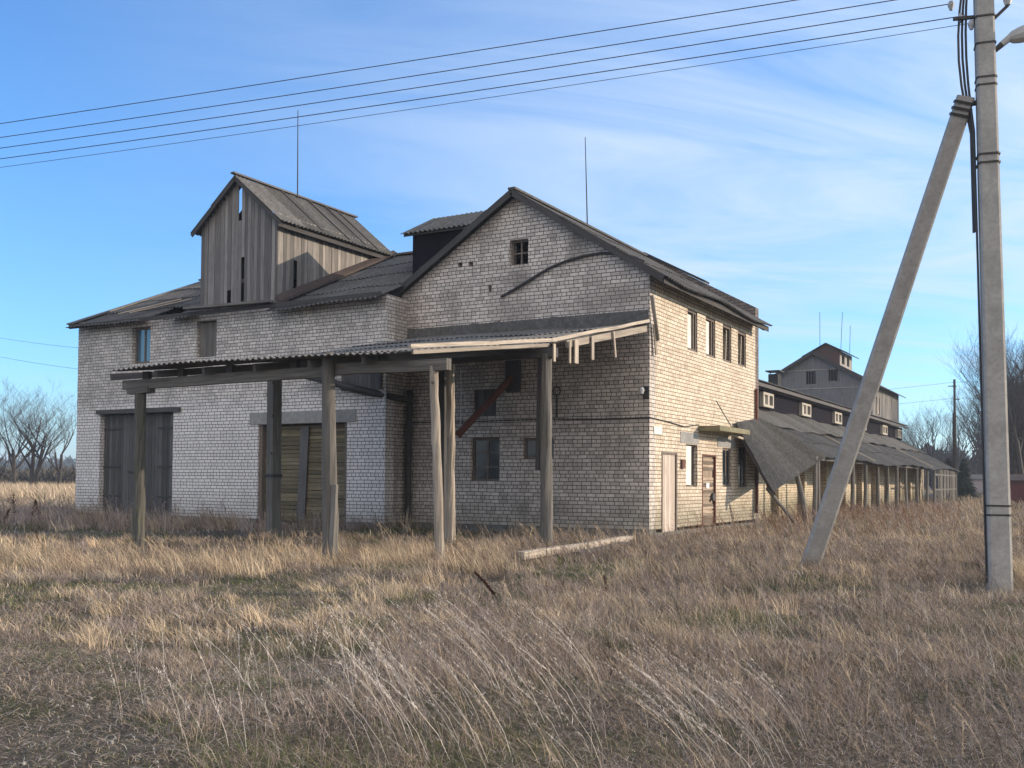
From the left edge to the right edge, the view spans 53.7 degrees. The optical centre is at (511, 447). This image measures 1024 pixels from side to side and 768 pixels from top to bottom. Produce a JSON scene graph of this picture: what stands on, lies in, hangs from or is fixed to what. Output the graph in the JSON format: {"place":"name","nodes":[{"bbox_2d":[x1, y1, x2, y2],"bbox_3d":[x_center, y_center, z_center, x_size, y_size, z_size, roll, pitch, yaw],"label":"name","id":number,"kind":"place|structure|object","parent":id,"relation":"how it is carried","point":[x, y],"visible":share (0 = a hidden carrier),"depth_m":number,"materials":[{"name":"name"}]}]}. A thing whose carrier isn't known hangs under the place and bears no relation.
{"place":"outdoors","nodes":[
{"label":"outdoors","id":0,"kind":"place"},
{"bbox_2d":[0,487,1023,767],"bbox_3d":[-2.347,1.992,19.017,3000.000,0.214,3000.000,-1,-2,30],"label":"ground","id":1,"kind":"structure","parent":0,"point":[90,751],"depth_m":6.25,"materials":[{"name":"beige plant"}]},
{"bbox_2d":[0,414,25,470],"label":"bare tree","id":2,"kind":"object","parent":1,"relation":"on","point":[5,454],"visible":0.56,"depth_m":106.45,"materials":[{"name":"brown plant"}]},
{"bbox_2d":[10,494,17,522],"bbox_3d":[-13.798,1.719,27.974,0.204,0.923,0.175,-1,-2,30],"label":"dock plant","id":3,"kind":"object","parent":1,"relation":"on","point":[13,495],"visible":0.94,"depth_m":27.99,"materials":[{"name":"brown plant"}]},
{"bbox_2d":[0,384,59,484],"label":"bare tree","id":4,"kind":"object","parent":1,"relation":"on","point":[11,454],"visible":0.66,"depth_m":105.06,"materials":[{"name":"brown plant"}]},
{"bbox_2d":[31,500,36,520],"bbox_3d":[-12.739,1.772,26.910,0.214,0.796,0.185,1,-2,-8],"label":"dock plant","id":5,"kind":"object","parent":1,"relation":"on","point":[32,512],"visible":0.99,"depth_m":26.89,"materials":[{"name":"brown plant"}]},
{"bbox_2d":[0,464,75,484],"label":"scrub","id":6,"kind":"object","parent":1,"relation":"on","point":[47,475],"visible":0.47,"depth_m":117.00,"materials":[{"name":"brown plant"}]},
{"bbox_2d":[0,377,76,484],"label":"bare tree","id":7,"kind":"object","parent":1,"relation":"on","point":[33,477],"visible":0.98,"depth_m":104.03,"materials":[{"name":"brown plant"}]},
{"bbox_2d":[36,392,76,484],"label":"bare tree","id":8,"kind":"object","parent":1,"relation":"on","point":[59,471],"visible":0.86,"depth_m":104.53,"materials":[{"name":"brown plant"}]},
{"bbox_2d":[0,580,373,766],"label":"pebbles","id":9,"kind":"object","parent":1,"relation":"on","point":[91,698],"visible":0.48,"depth_m":6.86,"materials":[{"name":"stone"}]},
{"bbox_2d":[110,295,659,561],"bbox_3d":[-2.285,-0.823,22.730,8.252,6.163,10.304,-1,-2,30],"label":"timber canopy","id":10,"kind":"object","parent":1,"relation":"on","point":[437,358],"visible":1,"depth_m":20.25,"materials":[{"name":"grey wood"}]},
{"bbox_2d":[66,115,772,536],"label":"grain warehouse","id":11,"kind":"structure","parent":1,"relation":"on","point":[284,273],"depth_m":28.53,"materials":[{"name":"grey brick"}]},
{"bbox_2d":[135,327,150,362],"bbox_3d":[-11.986,-3.349,33.081,0.890,1.180,0.060,-1,-2,30],"label":"window frame","id":12,"kind":"structure","parent":11,"relation":"in","point":[142,353],"depth_m":33.14,"materials":[{"name":"paint"}]},
{"bbox_2d":[472,438,499,480],"bbox_3d":[-0.663,0.316,27.521,0.930,1.180,0.060,-1,-2,30],"label":"window","id":13,"kind":"structure","parent":11,"relation":"in","point":[486,451],"depth_m":27.54,"materials":[{"name":"glass"}]},
{"bbox_2d":[512,240,527,265],"bbox_3d":[0.269,-5.235,27.204,0.570,0.690,0.060,-1,-2,30],"label":"window frame","id":14,"kind":"structure","parent":11,"relation":"in","point":[522,241],"depth_m":27.25,"materials":[{"name":"paint"}]},
{"bbox_2d":[524,438,553,458],"bbox_3d":[0.755,0.015,26.713,0.940,0.570,0.060,-1,-2,30],"label":"window frame","id":15,"kind":"structure","parent":11,"relation":"in","point":[530,443],"depth_m":26.85,"materials":[{"name":"paint"}]},
{"bbox_2d":[639,386,649,397],"bbox_3d":[3.255,-1.388,24.981,0.163,0.300,0.297,-1,-2,37],"label":"wall lamp","id":16,"kind":"object","parent":11,"relation":"attached to","point":[644,390],"visible":1,"depth_m":25.04,"materials":[{"name":"metal"}]},
{"bbox_2d":[654,427,661,434],"bbox_3d":[3.679,-0.438,25.485,0.020,0.180,0.530,-1,-2,30],"label":"wall sign","id":17,"kind":"object","parent":11,"relation":"attached to","point":[657,430],"visible":1,"depth_m":25.49,"materials":[{"name":"white metal"}]},
{"bbox_2d":[657,452,676,531],"bbox_3d":[4.020,1.136,26.156,0.150,2.040,1.050,-1,-2,30],"label":"door","id":18,"kind":"structure","parent":11,"relation":"in","point":[669,460],"depth_m":26.14,"materials":[{"name":"brown wood"}]},
{"bbox_2d":[680,459,685,467],"bbox_3d":[4.562,0.425,26.960,0.060,0.240,0.240,-1,-2,30],"label":"meter box","id":19,"kind":"object","parent":11,"relation":"attached to","point":[682,463],"visible":1,"depth_m":26.88,"materials":[{"name":"brown metal"}]},
{"bbox_2d":[686,445,693,486],"bbox_3d":[4.798,0.485,27.688,0.060,1.150,0.900,-1,-2,30],"label":"window frame","id":20,"kind":"structure","parent":11,"relation":"in","point":[692,446],"depth_m":28.03,"materials":[{"name":"paint"}]},
{"bbox_2d":[687,309,695,351],"bbox_3d":[4.903,-3.223,27.807,0.065,1.130,0.780,-1,-2,30],"label":"window frame","id":21,"kind":"structure","parent":11,"relation":"in","point":[691,331],"depth_m":27.93,"materials":[{"name":"paint"}]},
{"bbox_2d":[700,454,715,526],"bbox_3d":[5.579,1.210,28.858,0.150,2.045,1.190,-1,-2,30],"label":"door","id":22,"kind":"structure","parent":11,"relation":"in","point":[708,461],"depth_m":28.99,"materials":[{"name":"brown wood"}]},
{"bbox_2d":[706,317,713,357],"bbox_3d":[5.663,-3.176,29.122,0.065,1.130,0.820,-1,-2,30],"label":"window frame","id":23,"kind":"structure","parent":11,"relation":"in","point":[709,325],"depth_m":29.25,"materials":[{"name":"paint"}]},
{"bbox_2d":[722,448,729,486],"bbox_3d":[6.364,0.583,30.299,0.060,1.160,0.850,-1,-2,30],"label":"window frame","id":24,"kind":"structure","parent":11,"relation":"in","point":[725,451],"depth_m":30.33,"materials":[{"name":"paint"}]},
{"bbox_2d":[723,325,729,362],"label":"window frame","id":25,"kind":"structure","parent":11,"relation":"in","point":[726,327],"depth_m":30.60,"materials":[{"name":"paint"}]},
{"bbox_2d":[738,331,744,366],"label":"window frame","id":26,"kind":"structure","parent":11,"relation":"in","point":[740,333],"depth_m":31.89,"materials":[{"name":"paint"}]},
{"bbox_2d":[738,446,745,486],"bbox_3d":[7.151,0.592,31.663,0.060,1.280,0.900,-1,-2,30],"label":"window frame","id":27,"kind":"structure","parent":11,"relation":"in","point":[741,450],"depth_m":31.70,"materials":[{"name":"paint"}]},
{"bbox_2d":[0,445,973,469],"bbox_3d":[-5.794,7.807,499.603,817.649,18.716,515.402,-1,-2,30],"label":"distant wood","id":28,"kind":"object","parent":1,"relation":"on","point":[68,461],"visible":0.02,"depth_m":432.16,"materials":[{"name":"brown plant"}]},
{"bbox_2d":[474,572,500,607],"bbox_3d":[-0.267,1.582,11.245,0.358,0.396,0.053,-1,-2,30],"label":"dock plant","id":29,"kind":"object","parent":1,"relation":"on","point":[486,584],"visible":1,"depth_m":11.24,"materials":[{"name":"brown plant"}]},
{"bbox_2d":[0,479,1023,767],"bbox_3d":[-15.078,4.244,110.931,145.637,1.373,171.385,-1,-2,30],"label":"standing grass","id":30,"kind":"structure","parent":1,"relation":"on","point":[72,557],"depth_m":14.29,"materials":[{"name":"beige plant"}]},
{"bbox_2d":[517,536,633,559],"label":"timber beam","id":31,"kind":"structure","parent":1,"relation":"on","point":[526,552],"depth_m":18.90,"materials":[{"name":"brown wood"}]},
{"bbox_2d":[574,542,626,554],"bbox_3d":[1.733,1.923,19.437,0.160,0.080,2.822,0,-2,23],"label":"loose plank","id":32,"kind":"object","parent":1,"relation":"on","point":[615,544],"visible":0.5,"depth_m":19.08,"materials":[{"name":"brown wood"}]},
{"bbox_2d":[603,575,607,595],"bbox_3d":[1.127,1.685,12.172,0.080,0.312,0.048,-1,-2,30],"label":"dock plant","id":33,"kind":"object","parent":1,"relation":"on","point":[605,582],"visible":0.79,"depth_m":12.17,"materials":[{"name":"brown plant"}]},
{"bbox_2d":[775,312,905,445],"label":"boarded barn","id":34,"kind":"structure","parent":1,"relation":"on","point":[824,371],"depth_m":70.35,"materials":[{"name":"grey wood"}]},
{"bbox_2d":[829,368,837,380],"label":"window frame","id":35,"kind":"structure","parent":34,"relation":"in","point":[836,374],"depth_m":69.35,"materials":[{"name":"grey wood"}]},
{"bbox_2d":[759,370,960,521],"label":"storage wing","id":36,"kind":"structure","parent":1,"relation":"on","point":[893,467],"depth_m":48.99,"materials":[{"name":"grey wood"}]},
{"bbox_2d":[759,392,773,408],"bbox_3d":[10.632,-1.992,42.200,0.170,0.600,1.540,-1,-2,30],"label":"window","id":37,"kind":"structure","parent":36,"relation":"in","point":[766,400],"depth_m":42.07,"materials":[{"name":"white paint"}]},
{"bbox_2d":[729,418,826,525],"bbox_3d":[8.809,0.781,32.719,1.658,3.572,7.603,-1,-2,30],"label":"collapsed awning","id":38,"kind":"object","parent":36,"relation":"attached to","point":[779,457],"visible":0.96,"depth_m":32.22,"materials":[{"name":"grey wood"}]},
{"bbox_2d":[799,402,810,416],"bbox_3d":[13.841,-1.794,47.757,0.170,0.600,1.700,-1,-2,30],"label":"window","id":39,"kind":"structure","parent":36,"relation":"in","point":[804,409],"depth_m":47.62,"materials":[{"name":"white paint"}]},
{"bbox_2d":[832,411,841,424],"bbox_3d":[17.240,-1.583,53.643,0.170,0.600,1.700,-1,-2,30],"label":"window","id":40,"kind":"structure","parent":36,"relation":"in","point":[836,416],"depth_m":53.51,"materials":[{"name":"white paint"}]},
{"bbox_2d":[880,425,887,434],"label":"window","id":41,"kind":"structure","parent":36,"relation":"in","point":[883,429],"depth_m":65.36,"materials":[{"name":"white paint"}]},
{"bbox_2d":[896,429,901,438],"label":"window","id":42,"kind":"structure","parent":36,"relation":"in","point":[898,432],"depth_m":70.21,"materials":[{"name":"white paint"}]},
{"bbox_2d":[800,0,1013,594],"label":"utility pole","id":43,"kind":"object","parent":1,"relation":"on","point":[986,222],"visible":0.98,"depth_m":13.15,"materials":[{"name":"concrete"}]},
{"bbox_2d":[0,0,795,123],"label":"overhead wire","id":44,"kind":"object","parent":43,"relation":"attached to","point":[417,59],"visible":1,"depth_m":15.83,"materials":[{"name":"black metal"}]},
{"bbox_2d":[0,0,894,137],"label":"overhead wire","id":45,"kind":"object","parent":43,"relation":"attached to","point":[469,67],"visible":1,"depth_m":15.58,"materials":[{"name":"black metal"}]},
{"bbox_2d":[0,4,947,148],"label":"overhead wire","id":46,"kind":"object","parent":43,"relation":"attached to","point":[498,75],"visible":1,"depth_m":15.47,"materials":[{"name":"black metal"}]},
{"bbox_2d":[0,16,957,158],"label":"overhead wire","id":47,"kind":"object","parent":43,"relation":"attached to","point":[502,86],"visible":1,"depth_m":15.38,"materials":[{"name":"black metal"}]},
{"bbox_2d":[0,23,967,167],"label":"overhead wire","id":48,"kind":"object","parent":43,"relation":"attached to","point":[508,94],"visible":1,"depth_m":15.33,"materials":[{"name":"black metal"}]},
{"bbox_2d":[996,25,1023,51],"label":"street lamp","id":49,"kind":"object","parent":43,"relation":"attached to","point":[1016,35],"visible":1,"depth_m":13.10,"materials":[{"name":"metal"}]},
{"bbox_2d":[902,424,918,445],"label":"bare tree","id":50,"kind":"object","parent":1,"relation":"on","point":[909,437],"visible":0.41,"depth_m":151.07,"materials":[{"name":"brown plant"}]},
{"bbox_2d":[899,413,930,489],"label":"bare tree","id":51,"kind":"object","parent":1,"relation":"on","point":[920,438],"visible":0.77,"depth_m":150.83,"materials":[{"name":"brown plant"}]},
{"bbox_2d":[902,397,948,491],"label":"bare tree","id":52,"kind":"object","parent":1,"relation":"on","point":[932,441],"visible":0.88,"depth_m":151.29,"materials":[{"name":"brown plant"}]},
{"bbox_2d":[931,417,956,489],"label":"bare tree","id":53,"kind":"object","parent":1,"relation":"on","point":[940,453],"visible":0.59,"depth_m":164.33,"materials":[{"name":"brown plant"}]},
{"bbox_2d":[936,458,952,497],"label":"spruce tree","id":54,"kind":"object","parent":1,"relation":"on","point":[948,461],"visible":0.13,"depth_m":83.80,"materials":[{"name":"green plant"}]},
{"bbox_2d":[934,416,960,463],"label":"bare tree","id":55,"kind":"object","parent":1,"relation":"on","point":[948,443],"visible":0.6,"depth_m":159.71,"materials":[{"name":"brown plant"}]},
{"bbox_2d":[936,413,963,463],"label":"bare tree","id":56,"kind":"object","parent":1,"relation":"on","point":[950,453],"visible":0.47,"depth_m":161.02,"materials":[{"name":"brown plant"}]},
{"bbox_2d":[948,379,959,468],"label":"utility pole","id":57,"kind":"object","parent":1,"relation":"on","point":[954,429],"visible":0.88,"depth_m":74.97,"materials":[{"name":"brown wood"}]},
{"bbox_2d":[939,373,981,448],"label":"bare tree","id":58,"kind":"object","parent":1,"relation":"on","point":[976,415],"visible":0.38,"depth_m":105.65,"materials":[{"name":"brown plant"}]},
{"bbox_2d":[942,402,981,472],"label":"bare tree","id":59,"kind":"object","parent":1,"relation":"on","point":[959,459],"visible":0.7,"depth_m":150.29,"materials":[{"name":"brown plant"}]},
{"bbox_2d":[942,385,981,473],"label":"bare tree","id":60,"kind":"object","parent":1,"relation":"on","point":[980,458],"visible":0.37,"depth_m":151.90,"materials":[{"name":"brown plant"}]},
{"bbox_2d":[957,459,978,498],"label":"spruce tree","id":61,"kind":"object","parent":1,"relation":"on","point":[965,486],"visible":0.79,"depth_m":79.55,"materials":[{"name":"green plant"}]},
{"bbox_2d":[961,412,981,473],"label":"bare tree","id":62,"kind":"object","parent":1,"relation":"on","point":[972,471],"visible":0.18,"depth_m":149.21,"materials":[{"name":"brown plant"}]},
{"bbox_2d":[920,360,1023,487],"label":"dense wood","id":63,"kind":"object","parent":1,"relation":"on","point":[968,461],"visible":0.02,"depth_m":174.35,"materials":[{"name":"brown plant"}]},
{"bbox_2d":[969,474,982,492],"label":"farmhouse","id":64,"kind":"object","parent":1,"relation":"on","point":[977,481],"visible":0.07,"depth_m":122.40,"materials":[{"name":"paint"}]},
{"bbox_2d":[974,452,979,473],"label":"bare tree","id":65,"kind":"object","parent":1,"relation":"on","point":[976,472],"visible":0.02,"depth_m":160.03,"materials":[{"name":"brown plant"}]},
{"bbox_2d":[941,319,1023,473],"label":"bare tree","id":66,"kind":"object","parent":1,"relation":"on","point":[978,398],"visible":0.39,"depth_m":79.21,"materials":[{"name":"brown plant"}]},
{"bbox_2d":[944,352,1023,458],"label":"bare tree","id":67,"kind":"object","parent":1,"relation":"on","point":[977,381],"visible":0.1,"depth_m":87.69,"materials":[{"name":"brown plant"}]},
{"bbox_2d":[957,325,1023,392],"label":"bare tree","id":68,"kind":"object","parent":1,"relation":"on","point":[1006,358],"visible":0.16,"depth_m":100.92,"materials":[{"name":"brown plant"}]},
{"bbox_2d":[960,350,1023,465],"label":"bare tree","id":69,"kind":"object","parent":1,"relation":"on","point":[1012,412],"visible":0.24,"depth_m":83.39,"materials":[{"name":"brown plant"}]},
{"bbox_2d":[965,323,1023,428],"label":"bare tree","id":70,"kind":"object","parent":1,"relation":"on","point":[1011,379],"visible":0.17,"depth_m":86.18,"materials":[{"name":"brown plant"}]},
{"bbox_2d":[971,340,1023,473],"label":"bare tree","id":71,"kind":"object","parent":1,"relation":"on","point":[1017,445],"visible":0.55,"depth_m":70.72,"materials":[{"name":"brown plant"}]},
{"bbox_2d":[1006,342,1023,428],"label":"bare tree","id":72,"kind":"object","parent":1,"relation":"on","point":[1017,380],"visible":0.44,"depth_m":78.31,"materials":[{"name":"brown plant"}]},
{"bbox_2d":[1007,375,1023,473],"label":"bare tree","id":73,"kind":"object","parent":1,"relation":"on","point":[1013,467],"visible":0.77,"depth_m":71.19,"materials":[{"name":"brown plant"}]},
{"bbox_2d":[1010,474,1023,504],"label":"red shed","id":74,"kind":"structure","parent":1,"relation":"on","point":[1017,487],"depth_m":64.36,"materials":[{"name":"red"}]},
{"bbox_2d":[0,0,1023,462],"label":"sky","id":75,"kind":"structure","parent":0,"point":[793,184],"materials":[{"name":"blue"}]}
]}

